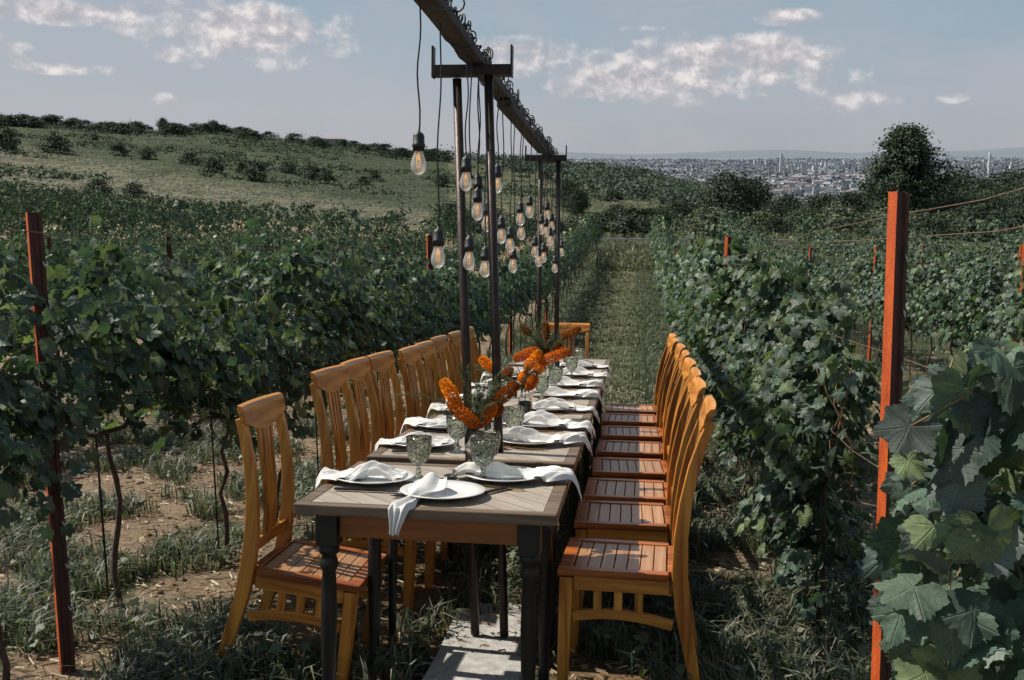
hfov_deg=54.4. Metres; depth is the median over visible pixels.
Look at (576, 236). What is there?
grapevine
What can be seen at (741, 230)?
grapevine
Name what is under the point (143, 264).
grapevine
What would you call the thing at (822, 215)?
bush
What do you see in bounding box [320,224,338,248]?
grapevine
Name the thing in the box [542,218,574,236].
bush
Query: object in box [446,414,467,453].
goblet
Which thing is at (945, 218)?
bush
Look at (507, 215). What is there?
bush
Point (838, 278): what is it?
grapevine
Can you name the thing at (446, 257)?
grapevine
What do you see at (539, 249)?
hanging bulb
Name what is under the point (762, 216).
bush
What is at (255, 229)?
grapevine
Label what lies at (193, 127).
bush
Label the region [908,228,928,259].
grapevine
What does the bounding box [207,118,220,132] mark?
tree
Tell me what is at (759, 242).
grapevine
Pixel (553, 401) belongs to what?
napkin
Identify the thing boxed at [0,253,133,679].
grapevine
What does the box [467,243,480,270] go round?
grapevine
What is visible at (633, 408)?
dining chair
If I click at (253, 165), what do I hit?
bush
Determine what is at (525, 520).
dining table
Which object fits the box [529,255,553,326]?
grapevine
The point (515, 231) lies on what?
grapevine
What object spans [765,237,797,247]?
rail fence
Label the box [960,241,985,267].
grapevine
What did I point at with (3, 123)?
bush
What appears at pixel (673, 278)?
grapevine
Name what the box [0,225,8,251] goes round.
grapevine
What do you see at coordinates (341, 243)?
grapevine
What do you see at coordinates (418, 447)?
goblet
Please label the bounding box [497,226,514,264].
grapevine
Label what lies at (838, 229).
bush
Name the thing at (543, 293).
grapevine
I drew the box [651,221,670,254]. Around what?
grapevine
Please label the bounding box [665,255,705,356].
grapevine
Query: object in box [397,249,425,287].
grapevine
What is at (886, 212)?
bush
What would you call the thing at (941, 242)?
grapevine
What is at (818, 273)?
grapevine
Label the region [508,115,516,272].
hanging bulb
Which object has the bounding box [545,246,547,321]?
vineyard post
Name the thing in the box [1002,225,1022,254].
grapevine
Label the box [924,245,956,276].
grapevine
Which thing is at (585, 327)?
dining chair
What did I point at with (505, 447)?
spoon
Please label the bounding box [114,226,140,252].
grapevine
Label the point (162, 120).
tree
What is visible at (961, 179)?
tree
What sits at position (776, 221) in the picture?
bush
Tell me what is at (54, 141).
bush
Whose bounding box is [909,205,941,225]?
bush
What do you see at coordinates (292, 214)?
meadow grass
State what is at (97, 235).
grapevine
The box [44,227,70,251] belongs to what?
grapevine
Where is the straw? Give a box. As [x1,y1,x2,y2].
[0,376,909,679]
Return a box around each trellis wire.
[0,221,589,261]
[0,309,410,369]
[669,226,1023,264]
[684,188,1023,257]
[741,225,1008,267]
[779,320,927,367]
[829,428,877,466]
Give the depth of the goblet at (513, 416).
4.14 m
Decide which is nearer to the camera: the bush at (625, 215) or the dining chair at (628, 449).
the dining chair at (628, 449)
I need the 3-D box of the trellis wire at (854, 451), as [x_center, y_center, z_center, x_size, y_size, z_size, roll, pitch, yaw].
[3.453,-1.785,21.040,0.015,2.056,37.400,1,10,7]
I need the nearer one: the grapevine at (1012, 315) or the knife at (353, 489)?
the knife at (353, 489)
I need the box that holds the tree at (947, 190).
[930,177,971,208]
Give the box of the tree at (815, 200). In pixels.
[791,186,838,228]
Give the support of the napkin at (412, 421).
on the dinner plate at (441, 427)
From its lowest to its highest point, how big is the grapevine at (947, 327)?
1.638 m
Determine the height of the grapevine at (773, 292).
1.609 m
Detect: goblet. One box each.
[406,434,431,479]
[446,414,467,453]
[470,436,495,482]
[472,394,484,414]
[476,429,500,454]
[488,381,503,394]
[504,406,524,427]
[535,375,549,401]
[549,367,562,385]
[565,357,577,378]
[574,348,584,365]
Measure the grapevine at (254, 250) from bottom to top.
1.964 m
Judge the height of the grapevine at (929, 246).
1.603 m
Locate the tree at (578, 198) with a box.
[562,187,593,215]
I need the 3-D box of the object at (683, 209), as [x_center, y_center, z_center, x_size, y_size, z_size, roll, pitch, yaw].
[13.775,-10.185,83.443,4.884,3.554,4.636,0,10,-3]
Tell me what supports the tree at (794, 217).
on the ground at (422, 595)
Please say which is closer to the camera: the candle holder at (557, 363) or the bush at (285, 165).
the candle holder at (557, 363)
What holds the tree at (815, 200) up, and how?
on the ground at (422, 595)
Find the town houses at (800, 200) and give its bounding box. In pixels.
[571,160,1011,201]
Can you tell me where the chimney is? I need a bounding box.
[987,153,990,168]
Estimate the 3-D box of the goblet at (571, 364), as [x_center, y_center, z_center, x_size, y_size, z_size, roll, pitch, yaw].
[0.407,0.190,6.788,0.087,0.145,0.087,-1,4,-27]
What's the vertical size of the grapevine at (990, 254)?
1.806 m
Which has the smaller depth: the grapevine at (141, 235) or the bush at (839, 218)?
the grapevine at (141, 235)
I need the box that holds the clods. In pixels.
[0,410,875,679]
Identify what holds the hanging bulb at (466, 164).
hanging from the wooden beam at (454, 31)
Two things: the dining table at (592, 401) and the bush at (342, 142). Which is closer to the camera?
the dining table at (592, 401)
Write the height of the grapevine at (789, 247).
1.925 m
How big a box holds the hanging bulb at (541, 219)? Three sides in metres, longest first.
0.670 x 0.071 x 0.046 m
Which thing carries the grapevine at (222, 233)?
on the ground at (422, 595)
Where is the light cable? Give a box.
[415,0,557,154]
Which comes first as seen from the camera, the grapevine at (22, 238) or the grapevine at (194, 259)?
the grapevine at (194, 259)
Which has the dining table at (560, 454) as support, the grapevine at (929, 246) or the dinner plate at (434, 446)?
the dinner plate at (434, 446)
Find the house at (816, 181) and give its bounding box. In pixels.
[812,180,824,183]
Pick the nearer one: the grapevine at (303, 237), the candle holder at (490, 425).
the candle holder at (490, 425)
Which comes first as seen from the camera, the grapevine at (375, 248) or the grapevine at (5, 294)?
the grapevine at (5, 294)
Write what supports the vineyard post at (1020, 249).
on the ground at (422, 595)
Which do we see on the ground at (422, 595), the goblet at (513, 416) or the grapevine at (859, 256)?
the grapevine at (859, 256)
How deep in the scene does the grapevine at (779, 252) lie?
25.41 m
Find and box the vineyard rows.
[0,180,1005,255]
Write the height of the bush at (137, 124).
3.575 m
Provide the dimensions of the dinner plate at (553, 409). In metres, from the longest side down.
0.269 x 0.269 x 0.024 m
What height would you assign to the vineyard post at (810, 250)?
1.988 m
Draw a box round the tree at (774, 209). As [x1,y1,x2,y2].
[746,201,788,232]
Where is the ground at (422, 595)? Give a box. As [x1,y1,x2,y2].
[0,125,1023,679]
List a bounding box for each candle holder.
[485,420,493,429]
[551,361,559,366]
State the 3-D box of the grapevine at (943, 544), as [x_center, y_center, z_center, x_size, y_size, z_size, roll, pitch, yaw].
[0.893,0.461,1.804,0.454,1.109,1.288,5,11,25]
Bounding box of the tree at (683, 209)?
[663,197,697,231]
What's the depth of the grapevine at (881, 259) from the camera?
26.51 m
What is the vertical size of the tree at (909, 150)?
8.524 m
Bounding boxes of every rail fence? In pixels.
[562,236,692,247]
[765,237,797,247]
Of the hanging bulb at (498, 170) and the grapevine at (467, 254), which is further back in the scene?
the grapevine at (467, 254)
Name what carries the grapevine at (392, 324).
on the ground at (422, 595)
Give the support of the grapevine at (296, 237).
on the ground at (422, 595)
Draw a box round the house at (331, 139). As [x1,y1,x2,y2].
[325,137,342,145]
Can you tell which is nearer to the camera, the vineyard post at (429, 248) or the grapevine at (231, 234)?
the vineyard post at (429, 248)
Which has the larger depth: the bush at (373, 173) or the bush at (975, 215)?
the bush at (373, 173)
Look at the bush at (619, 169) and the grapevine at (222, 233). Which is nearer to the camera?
the grapevine at (222, 233)
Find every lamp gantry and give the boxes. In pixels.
[431,44,513,636]
[525,145,566,366]
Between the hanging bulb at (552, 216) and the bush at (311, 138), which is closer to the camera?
the hanging bulb at (552, 216)
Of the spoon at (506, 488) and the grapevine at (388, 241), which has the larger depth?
the grapevine at (388, 241)
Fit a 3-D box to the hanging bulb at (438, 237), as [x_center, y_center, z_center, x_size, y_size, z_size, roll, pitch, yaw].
[-0.232,-0.638,3.172,0.046,0.818,0.046,1,4,7]
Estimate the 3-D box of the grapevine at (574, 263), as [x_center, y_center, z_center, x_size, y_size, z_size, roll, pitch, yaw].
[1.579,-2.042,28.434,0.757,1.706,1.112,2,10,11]
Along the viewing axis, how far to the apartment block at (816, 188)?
2596.50 m
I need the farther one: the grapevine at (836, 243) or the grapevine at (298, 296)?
the grapevine at (836, 243)
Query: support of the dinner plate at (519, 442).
on the dining table at (560, 454)
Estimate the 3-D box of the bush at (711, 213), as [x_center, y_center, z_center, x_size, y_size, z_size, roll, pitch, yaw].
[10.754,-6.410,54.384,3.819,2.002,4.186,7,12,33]
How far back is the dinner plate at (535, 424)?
4.57 m
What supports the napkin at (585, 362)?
on the dinner plate
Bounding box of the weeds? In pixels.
[0,260,892,679]
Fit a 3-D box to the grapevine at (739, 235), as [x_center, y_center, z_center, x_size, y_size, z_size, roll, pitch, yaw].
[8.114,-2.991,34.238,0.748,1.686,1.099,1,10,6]
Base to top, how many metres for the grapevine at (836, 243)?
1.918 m
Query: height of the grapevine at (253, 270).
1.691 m
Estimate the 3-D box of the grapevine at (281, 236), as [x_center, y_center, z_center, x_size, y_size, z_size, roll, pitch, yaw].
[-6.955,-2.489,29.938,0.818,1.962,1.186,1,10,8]
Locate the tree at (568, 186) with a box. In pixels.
[551,178,585,210]
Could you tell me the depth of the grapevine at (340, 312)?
6.31 m
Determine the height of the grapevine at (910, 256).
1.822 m
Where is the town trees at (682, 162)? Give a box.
[567,157,1023,206]
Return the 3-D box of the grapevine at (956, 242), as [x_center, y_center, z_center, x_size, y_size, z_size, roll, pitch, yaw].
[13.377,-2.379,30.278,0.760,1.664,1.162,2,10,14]
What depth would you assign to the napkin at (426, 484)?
3.00 m
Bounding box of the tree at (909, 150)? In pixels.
[853,121,968,232]
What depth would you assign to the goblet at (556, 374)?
5.98 m
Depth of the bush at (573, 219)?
59.24 m
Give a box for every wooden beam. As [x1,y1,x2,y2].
[414,0,516,105]
[497,99,547,152]
[534,130,555,162]
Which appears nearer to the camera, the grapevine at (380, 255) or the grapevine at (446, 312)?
the grapevine at (446, 312)
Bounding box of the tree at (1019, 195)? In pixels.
[995,185,1023,210]
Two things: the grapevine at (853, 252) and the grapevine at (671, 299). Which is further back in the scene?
the grapevine at (853, 252)
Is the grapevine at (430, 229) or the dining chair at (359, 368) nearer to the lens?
the dining chair at (359, 368)
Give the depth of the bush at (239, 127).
261.16 m
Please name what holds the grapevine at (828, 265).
on the ground at (422, 595)
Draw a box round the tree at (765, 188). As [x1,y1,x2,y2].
[735,171,776,214]
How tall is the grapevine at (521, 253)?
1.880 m
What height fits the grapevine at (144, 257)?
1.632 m
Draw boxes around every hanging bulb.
[411,6,425,174]
[431,23,444,267]
[460,55,471,190]
[463,58,474,269]
[472,78,482,220]
[472,78,483,206]
[480,169,488,277]
[482,200,487,231]
[495,89,501,192]
[497,95,505,243]
[505,112,514,252]
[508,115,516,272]
[516,106,524,225]
[517,111,525,239]
[526,117,533,217]
[530,123,538,257]
[533,127,541,266]
[538,134,544,234]
[540,135,546,262]
[542,138,548,236]
[544,139,549,219]
[546,142,552,243]
[548,145,554,228]
[549,147,557,272]
[560,170,563,255]
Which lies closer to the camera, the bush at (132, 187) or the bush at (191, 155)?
the bush at (132, 187)
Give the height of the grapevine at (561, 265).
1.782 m
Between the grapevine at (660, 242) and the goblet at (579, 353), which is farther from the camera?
the grapevine at (660, 242)
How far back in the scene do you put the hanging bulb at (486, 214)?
4.18 m
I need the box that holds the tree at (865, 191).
[851,180,884,211]
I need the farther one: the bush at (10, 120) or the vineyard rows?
the bush at (10, 120)
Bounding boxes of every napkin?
[315,460,417,489]
[374,431,454,450]
[388,472,446,535]
[400,416,445,433]
[426,401,462,416]
[445,387,487,403]
[451,462,581,501]
[471,378,520,385]
[480,369,521,381]
[503,410,595,438]
[503,426,592,455]
[513,397,599,423]
[530,386,603,409]
[549,376,607,395]
[560,359,612,375]
[563,366,611,383]
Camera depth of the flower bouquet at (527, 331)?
6.57 m
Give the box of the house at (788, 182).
[780,181,793,184]
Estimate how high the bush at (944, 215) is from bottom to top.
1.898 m
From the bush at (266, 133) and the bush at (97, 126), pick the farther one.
the bush at (266, 133)
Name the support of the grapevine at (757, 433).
on the ground at (422, 595)
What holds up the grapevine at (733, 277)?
on the ground at (422, 595)
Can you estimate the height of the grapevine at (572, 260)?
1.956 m
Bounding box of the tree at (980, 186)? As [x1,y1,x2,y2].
[949,173,1003,202]
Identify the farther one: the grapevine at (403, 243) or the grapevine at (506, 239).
the grapevine at (506, 239)
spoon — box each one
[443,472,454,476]
[482,485,523,489]
[503,446,545,449]
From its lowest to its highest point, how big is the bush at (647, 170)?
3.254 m
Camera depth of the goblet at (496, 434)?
3.49 m
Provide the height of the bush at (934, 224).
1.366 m
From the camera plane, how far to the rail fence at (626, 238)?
46.35 m
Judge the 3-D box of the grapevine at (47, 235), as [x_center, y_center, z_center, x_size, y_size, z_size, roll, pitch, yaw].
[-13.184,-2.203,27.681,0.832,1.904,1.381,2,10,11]
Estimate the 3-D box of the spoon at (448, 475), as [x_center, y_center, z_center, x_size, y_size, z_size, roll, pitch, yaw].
[-0.192,0.460,3.477,0.038,0.010,0.200,2,4,17]
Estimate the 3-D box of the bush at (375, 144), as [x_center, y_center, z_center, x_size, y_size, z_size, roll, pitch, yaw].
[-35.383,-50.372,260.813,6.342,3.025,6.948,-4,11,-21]
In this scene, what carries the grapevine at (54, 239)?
on the ground at (422, 595)
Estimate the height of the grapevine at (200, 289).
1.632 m
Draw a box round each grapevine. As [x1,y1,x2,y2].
[0,200,233,610]
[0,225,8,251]
[0,225,90,358]
[0,231,26,254]
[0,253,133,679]
[0,254,58,372]
[0,256,49,326]
[1,230,25,252]
[23,226,59,248]
[23,259,75,355]
[44,227,61,258]
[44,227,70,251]
[46,233,63,246]
[58,257,152,422]
[67,231,92,258]
[81,226,107,244]
[101,235,125,249]
[102,238,137,262]
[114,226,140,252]
[117,233,146,257]
[119,236,197,345]
[122,250,150,294]
[130,250,156,262]
[132,230,155,253]
[132,287,299,558]
[133,246,158,256]
[133,249,180,265]
[137,224,164,253]
[144,263,223,324]
[146,237,176,256]
[152,229,178,255]
[164,233,188,256]
[172,244,195,274]
[173,254,199,303]
[177,225,208,255]
[178,243,209,274]
[183,257,257,340]
[184,235,232,321]
[191,243,364,521]
[192,225,221,255]
[194,236,227,263]
[206,226,231,257]
[208,243,247,287]
[219,237,246,271]
[223,230,241,258]
[223,251,278,312]
[227,237,265,286]
[232,209,395,474]
[232,230,257,274]
[241,238,300,320]
[242,243,270,260]
[245,227,263,245]
[248,252,277,289]
[255,227,271,246]
[255,227,283,257]
[267,241,314,346]
[269,225,292,257]
[286,226,303,246]
[291,230,311,247]
[300,243,410,441]
[309,228,328,240]
[311,238,335,266]
[318,239,447,434]
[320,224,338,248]
[323,236,346,265]
[326,227,347,250]
[334,245,350,265]
[336,226,353,249]
[340,223,361,245]
[343,250,382,289]
[345,239,371,259]
[354,237,374,262]
[365,240,386,263]
[372,236,391,271]
[373,249,448,372]
[374,250,402,287]
[378,230,400,254]
[387,226,407,259]
[389,237,412,257]
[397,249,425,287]
[398,271,458,368]
[399,231,418,263]
[405,228,424,250]
[408,234,442,282]
[409,252,426,276]
[409,260,476,351]
[413,223,432,250]
[419,223,435,246]
[420,246,449,281]
[430,214,447,246]
[433,247,489,336]
[433,253,452,278]
[436,246,457,266]
[443,245,471,266]
[448,263,501,342]
[452,238,477,270]
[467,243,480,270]
[468,257,509,355]
[470,239,488,268]
[475,233,488,270]
[482,232,499,267]
[486,270,516,358]
[487,232,502,259]
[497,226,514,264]
[497,230,508,257]
[498,232,506,259]
[498,256,533,357]
[498,258,527,334]
[501,257,534,351]
[503,256,536,345]
[504,230,520,255]
[505,215,521,259]
[518,245,548,336]
[519,256,545,341]
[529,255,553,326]
[533,256,554,306]
[534,252,559,321]
[542,250,562,318]
[543,245,566,314]
[549,245,571,311]
[550,252,570,290]
[551,231,577,301]
[551,247,571,304]
[560,228,581,290]
[560,228,584,288]
[562,239,577,297]
[563,241,579,295]
[566,233,588,278]
[567,233,584,285]
[571,230,587,279]
[573,219,592,270]
[573,220,590,273]
[577,224,593,249]
[578,235,590,277]
[580,221,595,264]
[582,218,596,262]
[649,222,672,253]
[650,225,676,263]
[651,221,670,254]
[652,217,672,250]
[652,233,680,271]
[653,243,671,271]
[653,245,691,325]
[653,247,672,280]
[654,228,672,247]
[654,231,677,268]
[654,235,676,276]
[654,244,668,288]
[654,251,687,329]
[654,267,674,330]
[656,242,679,285]
[657,234,690,290]
[657,254,665,290]
[658,248,703,342]
[662,251,687,343]
[663,251,685,344]
[663,251,702,344]
[664,235,717,364]
[664,254,719,362]
[664,264,688,328]
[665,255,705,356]
[666,251,721,333]
[673,224,755,354]
[675,270,717,373]
[678,232,757,444]
[684,258,780,468]
[696,248,829,491]
[696,261,831,471]
[720,256,872,546]
[728,216,744,240]
[731,225,746,264]
[735,222,754,247]
[735,224,753,246]
[738,230,752,246]
[738,271,920,634]
[742,233,757,257]
[745,233,757,250]
[747,230,763,250]
[748,227,769,255]
[750,236,771,256]
[756,238,774,259]
[764,238,785,261]
[765,245,793,261]
[776,244,798,284]
[777,236,812,283]
[777,242,794,271]
[784,247,812,295]
[788,241,824,278]
[797,254,825,318]
[804,260,836,316]
[809,229,824,250]
[810,253,846,310]
[815,223,832,261]
[816,259,850,307]
[817,233,837,261]
[818,261,867,337]
[823,224,846,262]
[828,224,851,265]
[835,234,852,280]
[838,236,860,270]
[838,261,873,351]
[844,241,873,262]
[844,250,885,358]
[852,241,873,269]
[857,265,885,360]
[858,229,885,262]
[858,256,922,336]
[861,336,1023,679]
[866,235,886,260]
[878,250,885,273]
[881,261,943,380]
[905,254,959,375]
[907,244,945,272]
[907,247,925,275]
[907,255,935,288]
[908,221,917,241]
[908,228,919,253]
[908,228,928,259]
[914,227,939,256]
[919,267,989,355]
[920,233,951,257]
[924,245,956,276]
[934,236,958,264]
[936,259,1016,352]
[942,235,965,267]
[943,245,974,300]
[949,242,975,268]
[949,249,987,301]
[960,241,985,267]
[967,285,1023,348]
[969,238,1000,273]
[969,261,1007,333]
[980,244,1021,302]
[983,237,1009,294]
[988,224,1014,256]
[991,224,1023,343]
[994,233,1022,282]
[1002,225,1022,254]
[1003,254,1022,332]
[1010,234,1023,251]
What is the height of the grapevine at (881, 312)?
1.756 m
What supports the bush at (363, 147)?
on the ground at (422, 595)
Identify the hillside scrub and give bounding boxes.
[0,124,650,211]
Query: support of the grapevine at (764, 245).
on the ground at (422, 595)
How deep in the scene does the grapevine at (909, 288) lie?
13.30 m
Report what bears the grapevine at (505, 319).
on the ground at (422, 595)
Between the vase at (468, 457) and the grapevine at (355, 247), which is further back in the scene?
the grapevine at (355, 247)
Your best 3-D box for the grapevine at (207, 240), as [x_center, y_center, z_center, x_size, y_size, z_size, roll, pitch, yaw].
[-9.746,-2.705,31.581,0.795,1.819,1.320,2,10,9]
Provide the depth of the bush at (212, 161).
138.38 m
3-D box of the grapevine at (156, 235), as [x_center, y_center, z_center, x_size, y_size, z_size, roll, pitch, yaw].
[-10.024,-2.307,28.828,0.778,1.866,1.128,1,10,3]
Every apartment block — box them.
[782,186,798,192]
[795,189,801,195]
[800,186,812,192]
[812,165,818,169]
[812,185,819,195]
[827,188,839,195]
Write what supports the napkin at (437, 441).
on the dinner plate at (434, 446)
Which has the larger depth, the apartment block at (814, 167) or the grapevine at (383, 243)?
the apartment block at (814, 167)
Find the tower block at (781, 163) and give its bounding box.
[779,153,782,171]
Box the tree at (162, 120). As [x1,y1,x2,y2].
[154,117,167,131]
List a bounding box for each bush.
[0,114,23,126]
[0,116,8,127]
[0,125,23,150]
[8,113,31,127]
[12,115,52,128]
[31,132,79,152]
[39,114,58,126]
[43,114,63,125]
[54,118,79,128]
[71,119,101,129]
[77,177,119,195]
[80,127,94,131]
[87,133,101,139]
[88,123,101,130]
[101,122,123,133]
[107,141,129,155]
[108,121,142,134]
[118,182,150,196]
[123,119,146,130]
[133,126,147,134]
[133,148,158,158]
[144,124,154,131]
[155,121,187,134]
[174,150,204,164]
[183,127,196,132]
[187,122,205,130]
[190,123,217,132]
[197,156,226,172]
[217,124,236,132]
[232,126,244,133]
[233,161,248,172]
[234,132,247,138]
[235,127,251,134]
[241,160,269,180]
[247,130,262,139]
[262,131,280,137]
[274,160,298,172]
[282,133,305,142]
[301,163,321,179]
[302,135,326,144]
[303,136,333,147]
[315,168,339,183]
[333,138,353,146]
[348,140,360,146]
[355,143,371,151]
[355,176,372,184]
[369,142,384,150]
[369,169,382,179]
[370,143,396,152]
[376,150,389,155]
[384,149,403,158]
[393,146,412,156]
[414,151,436,160]
[416,149,435,158]
[416,204,470,230]
[419,200,474,227]
[429,148,441,155]
[429,172,451,186]
[434,151,454,161]
[466,209,497,237]
[471,206,506,230]
[497,211,536,232]
[507,210,542,230]
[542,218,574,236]
[561,213,593,233]
[589,209,623,234]
[601,189,624,201]
[602,212,642,232]
[605,203,667,237]
[613,165,626,173]
[625,168,639,173]
[637,205,689,231]
[639,168,653,174]
[639,206,682,231]
[669,216,700,235]
[671,205,745,237]
[676,209,710,235]
[687,208,746,236]
[727,208,751,228]
[740,208,792,233]
[750,214,797,234]
[796,209,867,229]
[801,201,875,236]
[815,214,864,234]
[846,210,871,233]
[860,207,928,235]
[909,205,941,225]
[909,216,943,234]
[911,215,959,239]
[924,210,955,231]
[937,199,1010,234]
[939,204,972,229]
[949,209,1007,242]
[953,202,1017,236]
[1002,203,1023,225]
[1004,220,1022,236]
[1006,211,1023,235]
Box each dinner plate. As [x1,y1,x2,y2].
[334,468,414,485]
[390,436,454,448]
[400,480,485,500]
[415,419,446,429]
[465,466,539,483]
[503,434,560,445]
[522,421,564,428]
[532,406,573,411]
[535,392,579,397]
[549,381,583,387]
[563,372,590,376]
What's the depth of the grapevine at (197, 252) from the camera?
24.20 m
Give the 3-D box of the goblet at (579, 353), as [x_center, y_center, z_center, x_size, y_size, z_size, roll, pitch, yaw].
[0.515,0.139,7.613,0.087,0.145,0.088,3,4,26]
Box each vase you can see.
[465,431,475,462]
[518,388,531,413]
[540,356,550,374]
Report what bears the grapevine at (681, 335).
on the ground at (422, 595)
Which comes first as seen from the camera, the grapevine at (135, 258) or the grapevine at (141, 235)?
the grapevine at (135, 258)
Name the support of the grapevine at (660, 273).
on the ground at (422, 595)
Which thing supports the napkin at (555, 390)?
on the dinner plate at (560, 396)
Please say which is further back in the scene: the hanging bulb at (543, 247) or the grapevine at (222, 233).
the grapevine at (222, 233)
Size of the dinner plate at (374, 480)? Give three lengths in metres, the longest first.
0.269 x 0.269 x 0.024 m
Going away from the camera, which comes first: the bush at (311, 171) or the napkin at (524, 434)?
the napkin at (524, 434)
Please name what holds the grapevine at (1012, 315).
on the ground at (422, 595)
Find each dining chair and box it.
[216,392,386,679]
[305,364,435,615]
[340,356,448,581]
[361,350,404,549]
[397,345,428,429]
[414,340,442,413]
[430,335,455,403]
[448,330,462,393]
[470,326,481,386]
[545,323,589,358]
[557,395,715,679]
[574,377,705,636]
[583,367,700,590]
[592,357,695,561]
[595,350,688,477]
[601,338,677,439]
[601,343,684,442]
[605,333,676,414]
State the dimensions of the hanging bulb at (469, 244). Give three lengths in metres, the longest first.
0.837 x 0.047 x 0.046 m
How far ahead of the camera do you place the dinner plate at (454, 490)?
3.12 m
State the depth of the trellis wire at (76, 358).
3.52 m
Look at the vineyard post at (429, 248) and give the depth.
9.69 m
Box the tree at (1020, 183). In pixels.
[1005,173,1023,209]
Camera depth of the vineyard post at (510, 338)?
15.96 m
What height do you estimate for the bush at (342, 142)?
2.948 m
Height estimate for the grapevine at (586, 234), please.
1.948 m
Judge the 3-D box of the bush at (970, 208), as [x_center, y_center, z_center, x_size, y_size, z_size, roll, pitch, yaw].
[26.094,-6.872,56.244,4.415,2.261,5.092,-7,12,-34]
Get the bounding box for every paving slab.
[422,651,520,679]
[438,603,520,655]
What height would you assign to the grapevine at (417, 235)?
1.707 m
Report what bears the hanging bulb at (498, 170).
hanging from the wooden beam at (454, 31)
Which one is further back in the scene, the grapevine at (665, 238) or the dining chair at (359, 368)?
the grapevine at (665, 238)
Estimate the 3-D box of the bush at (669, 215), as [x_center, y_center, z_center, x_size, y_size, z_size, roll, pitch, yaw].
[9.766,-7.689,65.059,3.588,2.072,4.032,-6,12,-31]
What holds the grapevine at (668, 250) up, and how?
on the ground at (422, 595)
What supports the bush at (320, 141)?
on the ground at (422, 595)
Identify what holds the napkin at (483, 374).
on the dinner plate
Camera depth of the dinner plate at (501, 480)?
3.33 m
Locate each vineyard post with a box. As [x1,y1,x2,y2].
[25,212,75,674]
[47,237,59,356]
[166,236,175,318]
[427,235,434,390]
[509,251,511,355]
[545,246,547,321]
[718,236,731,433]
[808,247,811,280]
[867,247,877,360]
[871,191,909,679]
[1012,246,1021,341]
[1014,244,1023,342]
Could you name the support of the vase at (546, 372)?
on the dining table at (588, 378)
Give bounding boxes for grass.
[0,126,700,230]
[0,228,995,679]
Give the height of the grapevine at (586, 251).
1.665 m
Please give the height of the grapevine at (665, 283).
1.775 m
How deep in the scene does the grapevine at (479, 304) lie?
11.24 m
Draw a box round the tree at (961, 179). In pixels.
[934,162,995,192]
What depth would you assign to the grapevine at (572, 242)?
27.37 m
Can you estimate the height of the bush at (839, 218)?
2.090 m
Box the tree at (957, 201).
[931,194,978,215]
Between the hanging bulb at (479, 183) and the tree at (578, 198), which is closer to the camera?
the hanging bulb at (479, 183)
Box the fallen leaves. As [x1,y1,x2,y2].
[4,398,871,679]
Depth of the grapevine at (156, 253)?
22.40 m
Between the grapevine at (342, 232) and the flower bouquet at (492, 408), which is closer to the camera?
the flower bouquet at (492, 408)
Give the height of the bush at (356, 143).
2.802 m
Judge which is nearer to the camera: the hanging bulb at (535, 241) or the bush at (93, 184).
the hanging bulb at (535, 241)
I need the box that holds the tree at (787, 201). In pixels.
[760,190,811,217]
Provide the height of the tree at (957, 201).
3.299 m
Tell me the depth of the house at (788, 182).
3409.33 m
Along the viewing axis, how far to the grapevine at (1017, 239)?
32.55 m
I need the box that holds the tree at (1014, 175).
[984,159,1023,185]
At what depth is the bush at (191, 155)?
148.52 m
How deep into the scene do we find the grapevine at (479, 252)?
30.10 m
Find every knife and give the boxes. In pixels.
[334,487,398,491]
[392,450,444,452]
[417,430,447,432]
[468,485,511,497]
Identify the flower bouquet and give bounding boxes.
[392,363,519,431]
[475,346,570,390]
[513,317,581,356]
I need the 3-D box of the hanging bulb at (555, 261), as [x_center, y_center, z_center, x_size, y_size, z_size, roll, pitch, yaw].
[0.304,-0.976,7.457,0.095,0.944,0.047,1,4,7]
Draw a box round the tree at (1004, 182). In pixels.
[979,167,1022,196]
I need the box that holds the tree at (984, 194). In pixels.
[945,183,1023,213]
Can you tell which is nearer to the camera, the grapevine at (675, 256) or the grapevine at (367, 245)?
the grapevine at (675, 256)
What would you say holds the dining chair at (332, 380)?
on the ground at (422, 595)
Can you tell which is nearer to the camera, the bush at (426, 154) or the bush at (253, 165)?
the bush at (253, 165)
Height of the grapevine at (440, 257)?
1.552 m
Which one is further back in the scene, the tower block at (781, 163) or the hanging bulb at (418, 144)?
the tower block at (781, 163)
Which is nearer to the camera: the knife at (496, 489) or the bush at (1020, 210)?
the knife at (496, 489)
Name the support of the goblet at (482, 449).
on the dining table at (525, 520)
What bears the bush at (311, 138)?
on the ground at (422, 595)
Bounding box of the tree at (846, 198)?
[817,186,872,214]
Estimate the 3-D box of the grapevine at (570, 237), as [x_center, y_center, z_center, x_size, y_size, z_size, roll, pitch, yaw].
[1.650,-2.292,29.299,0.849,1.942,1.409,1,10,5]
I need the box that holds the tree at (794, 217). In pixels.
[780,203,823,233]
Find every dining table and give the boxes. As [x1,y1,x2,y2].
[294,461,571,679]
[367,410,591,654]
[453,386,600,547]
[482,366,607,477]
[507,358,610,444]
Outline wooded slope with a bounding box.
[426,144,739,208]
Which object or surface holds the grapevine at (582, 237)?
on the ground at (422, 595)
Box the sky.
[0,0,1023,154]
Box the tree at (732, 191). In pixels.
[687,163,780,216]
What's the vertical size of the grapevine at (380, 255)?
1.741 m
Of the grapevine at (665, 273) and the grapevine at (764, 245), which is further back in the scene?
the grapevine at (764, 245)
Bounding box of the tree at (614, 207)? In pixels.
[601,203,626,212]
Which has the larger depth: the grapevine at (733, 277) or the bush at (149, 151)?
the bush at (149, 151)
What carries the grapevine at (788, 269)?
on the ground at (422, 595)

